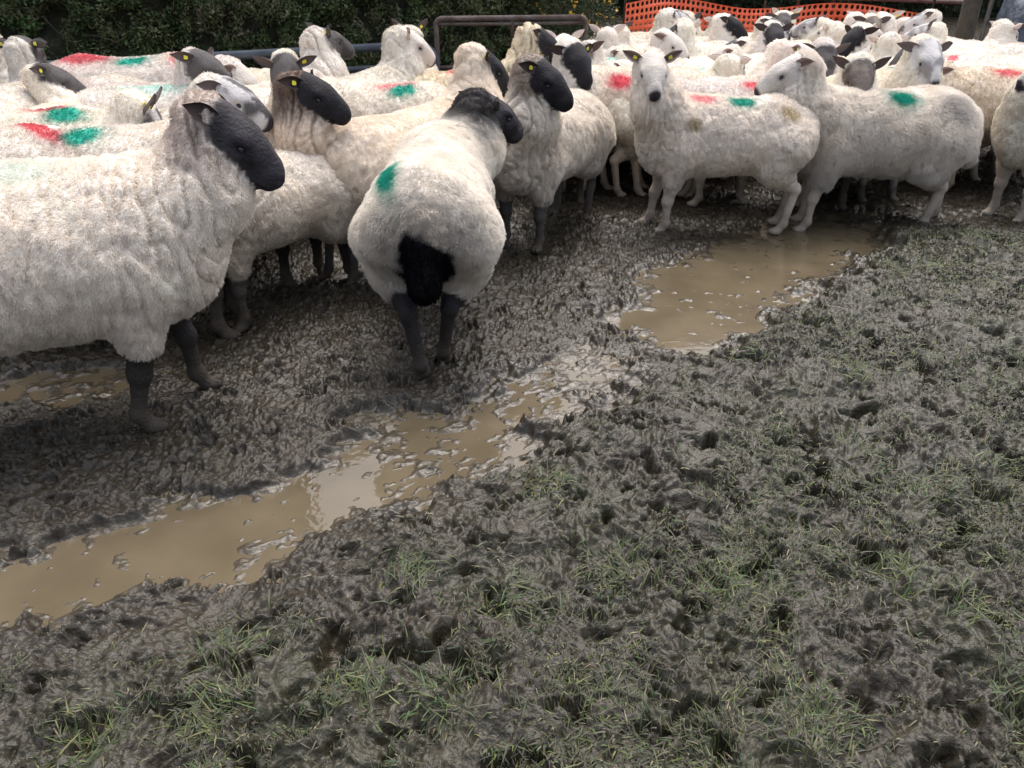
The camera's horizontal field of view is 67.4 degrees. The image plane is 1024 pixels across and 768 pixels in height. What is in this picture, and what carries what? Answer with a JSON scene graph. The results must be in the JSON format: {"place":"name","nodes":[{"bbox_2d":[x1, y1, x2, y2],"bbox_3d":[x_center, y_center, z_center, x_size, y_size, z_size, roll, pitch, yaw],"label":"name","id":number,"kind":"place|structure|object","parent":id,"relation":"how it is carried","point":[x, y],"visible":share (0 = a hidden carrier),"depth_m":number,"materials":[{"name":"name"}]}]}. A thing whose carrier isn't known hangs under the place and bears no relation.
{"place":"outdoors","nodes":[
{"label":"outdoors","id":0,"kind":"place"},
{"bbox_2d":[0,204,884,627],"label":"water","id":1,"kind":"structure","parent":0,"point":[166,548],"depth_m":2.54,"materials":[{"name":"brown liquid"}]},
{"bbox_2d":[0,14,1023,767],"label":"ground","id":2,"kind":"structure","parent":0,"point":[306,366],"depth_m":2.29,"materials":[{"name":"soil"}]},
{"bbox_2d":[0,35,48,112],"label":"sheep","id":3,"kind":"object","parent":2,"relation":"on","point":[19,52],"visible":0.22,"depth_m":4.29},
{"bbox_2d":[18,60,86,109],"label":"sheep","id":4,"kind":"object","parent":2,"relation":"on","point":[45,83],"visible":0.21,"depth_m":4.15},
{"bbox_2d":[0,35,148,83],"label":"sheep","id":5,"kind":"object","parent":2,"relation":"on","point":[109,77],"visible":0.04,"depth_m":4.67},
{"bbox_2d":[0,86,162,126],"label":"sheep","id":6,"kind":"object","parent":2,"relation":"on","point":[133,106],"visible":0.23,"depth_m":3.46},
{"bbox_2d":[0,119,278,339],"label":"sheep","id":7,"kind":"object","parent":2,"relation":"on","point":[26,140],"visible":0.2,"depth_m":2.97},
{"bbox_2d":[0,88,284,432],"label":"sheep","id":8,"kind":"object","parent":2,"relation":"on","point":[126,254],"visible":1,"depth_m":2.33},
{"bbox_2d":[77,46,228,87],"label":"sheep","id":9,"kind":"object","parent":2,"relation":"on","point":[192,64],"visible":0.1,"depth_m":4.21},
{"bbox_2d":[50,51,259,84],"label":"sheep","id":10,"kind":"object","parent":2,"relation":"on","point":[154,68],"visible":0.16,"depth_m":4.76},
{"bbox_2d":[76,83,267,108],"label":"sheep","id":11,"kind":"object","parent":2,"relation":"on","point":[170,94],"visible":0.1,"depth_m":4.21},
{"bbox_2d":[87,71,272,132],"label":"sheep","id":12,"kind":"object","parent":2,"relation":"on","point":[246,101],"visible":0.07,"depth_m":3.34},
{"bbox_2d":[48,43,439,72],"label":"metal gate","id":13,"kind":"structure","parent":2,"relation":"on","point":[267,53],"depth_m":5.65,"materials":[{"name":"grey metal"}]},
{"bbox_2d":[248,67,270,81],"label":"sheep","id":14,"kind":"object","parent":2,"relation":"on","point":[263,74],"visible":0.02,"depth_m":5.05},
{"bbox_2d":[207,148,358,332],"bbox_3d":[-1.105,-0.700,3.517,0.501,0.751,1.135,21,35,33],"label":"sheep","id":15,"kind":"object","parent":2,"relation":"on","point":[314,196],"visible":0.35,"depth_m":3.41},
{"bbox_2d":[252,48,316,114],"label":"sheep","id":16,"kind":"object","parent":2,"relation":"on","point":[280,60],"visible":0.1,"depth_m":4.03},
{"bbox_2d":[244,22,354,96],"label":"sheep","id":17,"kind":"object","parent":2,"relation":"on","point":[329,48],"visible":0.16,"depth_m":4.93},
{"bbox_2d":[0,0,603,73],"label":"hedge","id":18,"kind":"object","parent":2,"relation":"on","point":[107,28],"visible":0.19,"depth_m":6.54,"materials":[{"name":"green plant"}]},
{"bbox_2d":[264,69,351,287],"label":"sheep","id":19,"kind":"object","parent":2,"relation":"on","point":[310,112],"visible":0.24,"depth_m":3.41},
{"bbox_2d":[319,76,446,117],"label":"sheep","id":20,"kind":"object","parent":2,"relation":"on","point":[362,98],"visible":0.23,"depth_m":4.44},
{"bbox_2d":[336,24,435,83],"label":"sheep","id":21,"kind":"object","parent":2,"relation":"on","point":[408,55],"visible":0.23,"depth_m":5.04},
{"bbox_2d":[391,18,437,70],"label":"sheep","id":22,"kind":"object","parent":2,"relation":"on","point":[420,28],"visible":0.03,"depth_m":5.84},
{"bbox_2d":[324,41,508,276],"bbox_3d":[-0.470,-1.142,3.967,0.565,1.072,1.330,21,35,33],"label":"sheep","id":23,"kind":"object","parent":2,"relation":"on","point":[358,152],"visible":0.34,"depth_m":3.58},
{"bbox_2d":[347,86,523,377],"bbox_3d":[-0.292,-0.669,3.243,0.583,0.950,1.351,2,29,4],"label":"sheep","id":24,"kind":"object","parent":2,"relation":"on","point":[427,227],"visible":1,"depth_m":2.78},
{"bbox_2d":[413,22,556,98],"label":"sheep","id":25,"kind":"object","parent":2,"relation":"on","point":[534,39],"visible":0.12,"depth_m":5.08},
{"bbox_2d":[433,14,587,68],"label":"metal gate","id":26,"kind":"structure","parent":2,"relation":"on","point":[440,21],"depth_m":6.33,"materials":[{"name":"grey metal"}]},
{"bbox_2d":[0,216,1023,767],"bbox_3d":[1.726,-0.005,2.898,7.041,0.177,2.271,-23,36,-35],"label":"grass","id":27,"kind":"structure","parent":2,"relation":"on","point":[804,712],"depth_m":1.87,"materials":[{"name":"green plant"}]},
{"bbox_2d":[492,52,615,253],"bbox_3d":[0.223,-1.362,4.383,0.556,1.057,1.203,12,31,20],"label":"sheep","id":28,"kind":"object","parent":2,"relation":"on","point":[568,132],"visible":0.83,"depth_m":4.07},
{"bbox_2d":[545,29,599,191],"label":"sheep","id":29,"kind":"object","parent":2,"relation":"on","point":[577,34],"visible":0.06,"depth_m":5.61},
{"bbox_2d":[547,36,598,205],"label":"sheep","id":30,"kind":"object","parent":2,"relation":"on","point":[572,62],"visible":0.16,"depth_m":4.55},
{"bbox_2d":[533,0,622,41],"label":"gorse bush","id":31,"kind":"object","parent":2,"relation":"on","point":[567,29],"visible":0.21,"depth_m":7.06,"materials":[{"name":"green plant"}]},
{"bbox_2d":[589,24,626,60],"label":"sheep","id":32,"kind":"object","parent":2,"relation":"on","point":[608,35],"visible":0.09,"depth_m":6.29},
{"bbox_2d":[605,21,637,51],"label":"sheep","id":33,"kind":"object","parent":2,"relation":"on","point":[624,34],"visible":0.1,"depth_m":6.65},
{"bbox_2d":[581,8,683,43],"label":"sheep","id":34,"kind":"object","parent":2,"relation":"on","point":[664,16],"visible":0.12,"depth_m":7.25},
{"bbox_2d":[582,39,690,178],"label":"sheep","id":35,"kind":"object","parent":2,"relation":"on","point":[596,54],"visible":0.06,"depth_m":5.34},
{"bbox_2d":[573,64,708,196],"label":"sheep","id":36,"kind":"object","parent":2,"relation":"on","point":[614,82],"visible":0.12,"depth_m":4.99},
{"bbox_2d":[593,7,693,34],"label":"sheep","id":37,"kind":"object","parent":2,"relation":"on","point":[684,14],"visible":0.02,"depth_m":7.36},
{"bbox_2d":[604,45,721,61],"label":"sheep","id":38,"kind":"object","parent":2,"relation":"on","point":[615,52],"visible":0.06,"depth_m":6.00},
{"bbox_2d":[631,17,701,50],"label":"sheep","id":39,"kind":"object","parent":2,"relation":"on","point":[639,46],"visible":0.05,"depth_m":6.84},
{"bbox_2d":[649,27,689,58],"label":"sheep","id":40,"kind":"object","parent":2,"relation":"on","point":[665,41],"visible":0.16,"depth_m":5.85},
{"bbox_2d":[600,53,750,197],"bbox_3d":[1.081,-1.792,5.312,1.235,0.892,0.522,-10,31,-17],"label":"sheep","id":41,"kind":"object","parent":2,"relation":"on","point":[724,65],"visible":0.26,"depth_m":5.15},
{"bbox_2d":[613,59,747,179],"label":"sheep","id":42,"kind":"object","parent":2,"relation":"on","point":[630,64],"visible":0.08,"depth_m":5.50},
{"bbox_2d":[684,11,702,35],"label":"sheep","id":43,"kind":"object","parent":2,"relation":"on","point":[694,16],"visible":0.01,"depth_m":7.57},
{"bbox_2d":[670,20,722,55],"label":"sheep","id":44,"kind":"object","parent":2,"relation":"on","point":[684,30],"visible":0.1,"depth_m":6.63},
{"bbox_2d":[702,13,736,36],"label":"sheep","id":45,"kind":"object","parent":2,"relation":"on","point":[709,19],"visible":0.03,"depth_m":7.53},
{"bbox_2d":[622,46,820,234],"bbox_3d":[1.224,-1.410,4.500,1.238,1.041,0.537,0,29,0],"label":"sheep","id":46,"kind":"object","parent":2,"relation":"on","point":[766,140],"visible":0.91,"depth_m":4.30},
{"bbox_2d":[697,12,747,42],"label":"sheep","id":47,"kind":"object","parent":2,"relation":"on","point":[728,27],"visible":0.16,"depth_m":7.07},
{"bbox_2d":[630,39,827,204],"bbox_3d":[1.345,-1.747,5.132,1.324,1.020,0.539,6,30,10],"label":"sheep","id":48,"kind":"object","parent":2,"relation":"on","point":[782,50],"visible":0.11,"depth_m":4.97},
{"bbox_2d":[676,38,786,74],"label":"sheep","id":49,"kind":"object","parent":2,"relation":"on","point":[753,66],"visible":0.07,"depth_m":5.59},
{"bbox_2d":[676,75,801,206],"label":"sheep","id":50,"kind":"object","parent":2,"relation":"on","point":[711,84],"visible":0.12,"depth_m":4.83},
{"bbox_2d":[725,36,753,46],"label":"sheep","id":51,"kind":"object","parent":2,"relation":"on","point":[744,41],"visible":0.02,"depth_m":6.61},
{"bbox_2d":[707,19,793,54],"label":"sheep","id":52,"kind":"object","parent":2,"relation":"on","point":[771,30],"visible":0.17,"depth_m":6.29},
{"bbox_2d":[748,16,790,40],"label":"sheep","id":53,"kind":"object","parent":2,"relation":"on","point":[756,31],"visible":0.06,"depth_m":7.10},
{"bbox_2d":[710,43,844,59],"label":"sheep","id":54,"kind":"object","parent":2,"relation":"on","point":[735,49],"visible":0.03,"depth_m":6.07},
{"bbox_2d":[623,0,935,31],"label":"barrier net","id":55,"kind":"object","parent":2,"relation":"on","point":[829,9],"visible":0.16,"depth_m":8.37,"materials":[{"name":"orange plastic"}]},
{"bbox_2d":[765,10,799,32],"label":"sheep","id":56,"kind":"object","parent":2,"relation":"on","point":[784,17],"visible":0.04,"depth_m":7.29},
{"bbox_2d":[772,7,811,43],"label":"sheep","id":57,"kind":"object","parent":2,"relation":"on","point":[796,10],"visible":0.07,"depth_m":7.49},
{"bbox_2d":[591,0,1003,16],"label":"hedge","id":58,"kind":"object","parent":2,"relation":"on","point":[949,10],"visible":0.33,"depth_m":21.84,"materials":[{"name":"green plant"}]},
{"bbox_2d":[790,15,832,39],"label":"sheep","id":59,"kind":"object","parent":2,"relation":"on","point":[806,29],"visible":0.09,"depth_m":7.05},
{"bbox_2d":[803,36,850,76],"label":"sheep","id":60,"kind":"object","parent":2,"relation":"on","point":[825,48],"visible":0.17,"depth_m":5.04},
{"bbox_2d":[811,20,850,45],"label":"sheep","id":61,"kind":"object","parent":2,"relation":"on","point":[835,31],"visible":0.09,"depth_m":6.60},
{"bbox_2d":[843,11,868,23],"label":"sheep","id":62,"kind":"object","parent":2,"relation":"on","point":[849,18],"visible":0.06,"depth_m":7.65},
{"bbox_2d":[826,51,891,209],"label":"sheep","id":63,"kind":"object","parent":2,"relation":"on","point":[858,70],"visible":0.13,"depth_m":4.46},
{"bbox_2d":[838,23,879,56],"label":"sheep","id":64,"kind":"object","parent":2,"relation":"on","point":[857,37],"visible":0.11,"depth_m":6.17},
{"bbox_2d":[836,21,882,46],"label":"sheep","id":65,"kind":"object","parent":2,"relation":"on","point":[878,33],"visible":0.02,"depth_m":6.56},
{"bbox_2d":[754,48,984,231],"bbox_3d":[2.094,-1.437,4.597,1.400,1.031,0.569,0,29,0],"label":"sheep","id":66,"kind":"object","parent":2,"relation":"on","point":[927,137],"visible":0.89,"depth_m":4.36},
{"bbox_2d":[853,13,891,30],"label":"sheep","id":67,"kind":"object","parent":2,"relation":"on","point":[872,18],"visible":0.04,"depth_m":6.93},
{"bbox_2d":[795,0,962,21],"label":"fence rail","id":68,"kind":"object","parent":2,"relation":"on","point":[959,2],"visible":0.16,"depth_m":8.18,"materials":[{"name":"grey metal"}]},
{"bbox_2d":[869,10,904,48],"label":"sheep","id":69,"kind":"object","parent":2,"relation":"on","point":[890,25],"visible":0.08,"depth_m":6.97},
{"bbox_2d":[869,31,909,66],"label":"sheep","id":70,"kind":"object","parent":2,"relation":"on","point":[885,45],"visible":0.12,"depth_m":5.91},
{"bbox_2d":[895,16,910,31],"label":"sheep","id":71,"kind":"object","parent":2,"relation":"on","point":[900,20],"visible":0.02,"depth_m":7.34},
{"bbox_2d":[856,33,952,202],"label":"sheep","id":72,"kind":"object","parent":2,"relation":"on","point":[921,61],"visible":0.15,"depth_m":4.60},
{"bbox_2d":[850,22,968,46],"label":"sheep","id":73,"kind":"object","parent":2,"relation":"on","point":[958,44],"visible":0.01,"depth_m":6.96},
{"bbox_2d":[859,46,979,61],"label":"sheep","id":74,"kind":"object","parent":2,"relation":"on","point":[967,57],"visible":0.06,"depth_m":6.10},
{"bbox_2d":[886,60,953,181],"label":"sheep","id":75,"kind":"object","parent":2,"relation":"on","point":[892,66],"visible":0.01,"depth_m":5.39},
{"bbox_2d":[888,38,998,165],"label":"sheep","id":76,"kind":"object","parent":2,"relation":"on","point":[895,59],"visible":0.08,"depth_m":5.57},
{"bbox_2d":[903,19,1015,158],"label":"sheep","id":77,"kind":"object","parent":2,"relation":"on","point":[938,30],"visible":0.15,"depth_m":6.45},
{"bbox_2d":[898,8,1023,54],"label":"sheep","id":78,"kind":"object","parent":2,"relation":"on","point":[931,14],"visible":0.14,"depth_m":7.08},
{"bbox_2d":[954,0,982,39],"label":"fence post","id":79,"kind":"object","parent":2,"relation":"on","point":[967,20],"visible":0.23,"depth_m":7.33,"materials":[{"name":"brown wood"}]},
{"bbox_2d":[942,61,1023,191],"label":"sheep","id":80,"kind":"object","parent":2,"relation":"on","point":[984,87],"visible":0.34,"depth_m":5.04},
{"bbox_2d":[956,64,1023,180],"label":"sheep","id":81,"kind":"object","parent":2,"relation":"on","point":[973,174],"visible":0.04,"depth_m":5.56},
{"bbox_2d":[958,18,1022,53],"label":"sheep","id":82,"kind":"object","parent":2,"relation":"on","point":[1003,31],"visible":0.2,"depth_m":6.82},
{"bbox_2d":[967,56,1023,174],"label":"sheep","id":83,"kind":"object","parent":2,"relation":"on","point":[1018,60],"visible":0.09,"depth_m":5.57},
{"bbox_2d":[975,53,1023,62],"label":"sheep","id":84,"kind":"object","parent":2,"relation":"on","point":[989,58],"visible":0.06,"depth_m":6.05},
{"bbox_2d":[979,0,1023,40],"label":"metal gate","id":85,"kind":"structure","parent":2,"relation":"on","point":[986,22],"depth_m":7.13,"materials":[{"name":"grey metal"}]},
{"bbox_2d":[982,72,1023,221],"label":"sheep","id":86,"kind":"object","parent":2,"relation":"on","point":[1007,133],"visible":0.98,"depth_m":4.57},
{"bbox_2d":[996,0,1023,42],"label":"wrapped bale","id":87,"kind":"object","parent":2,"relation":"on","point":[1012,10],"visible":0.17,"depth_m":8.22,"materials":[{"name":"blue plastic"}]}
]}

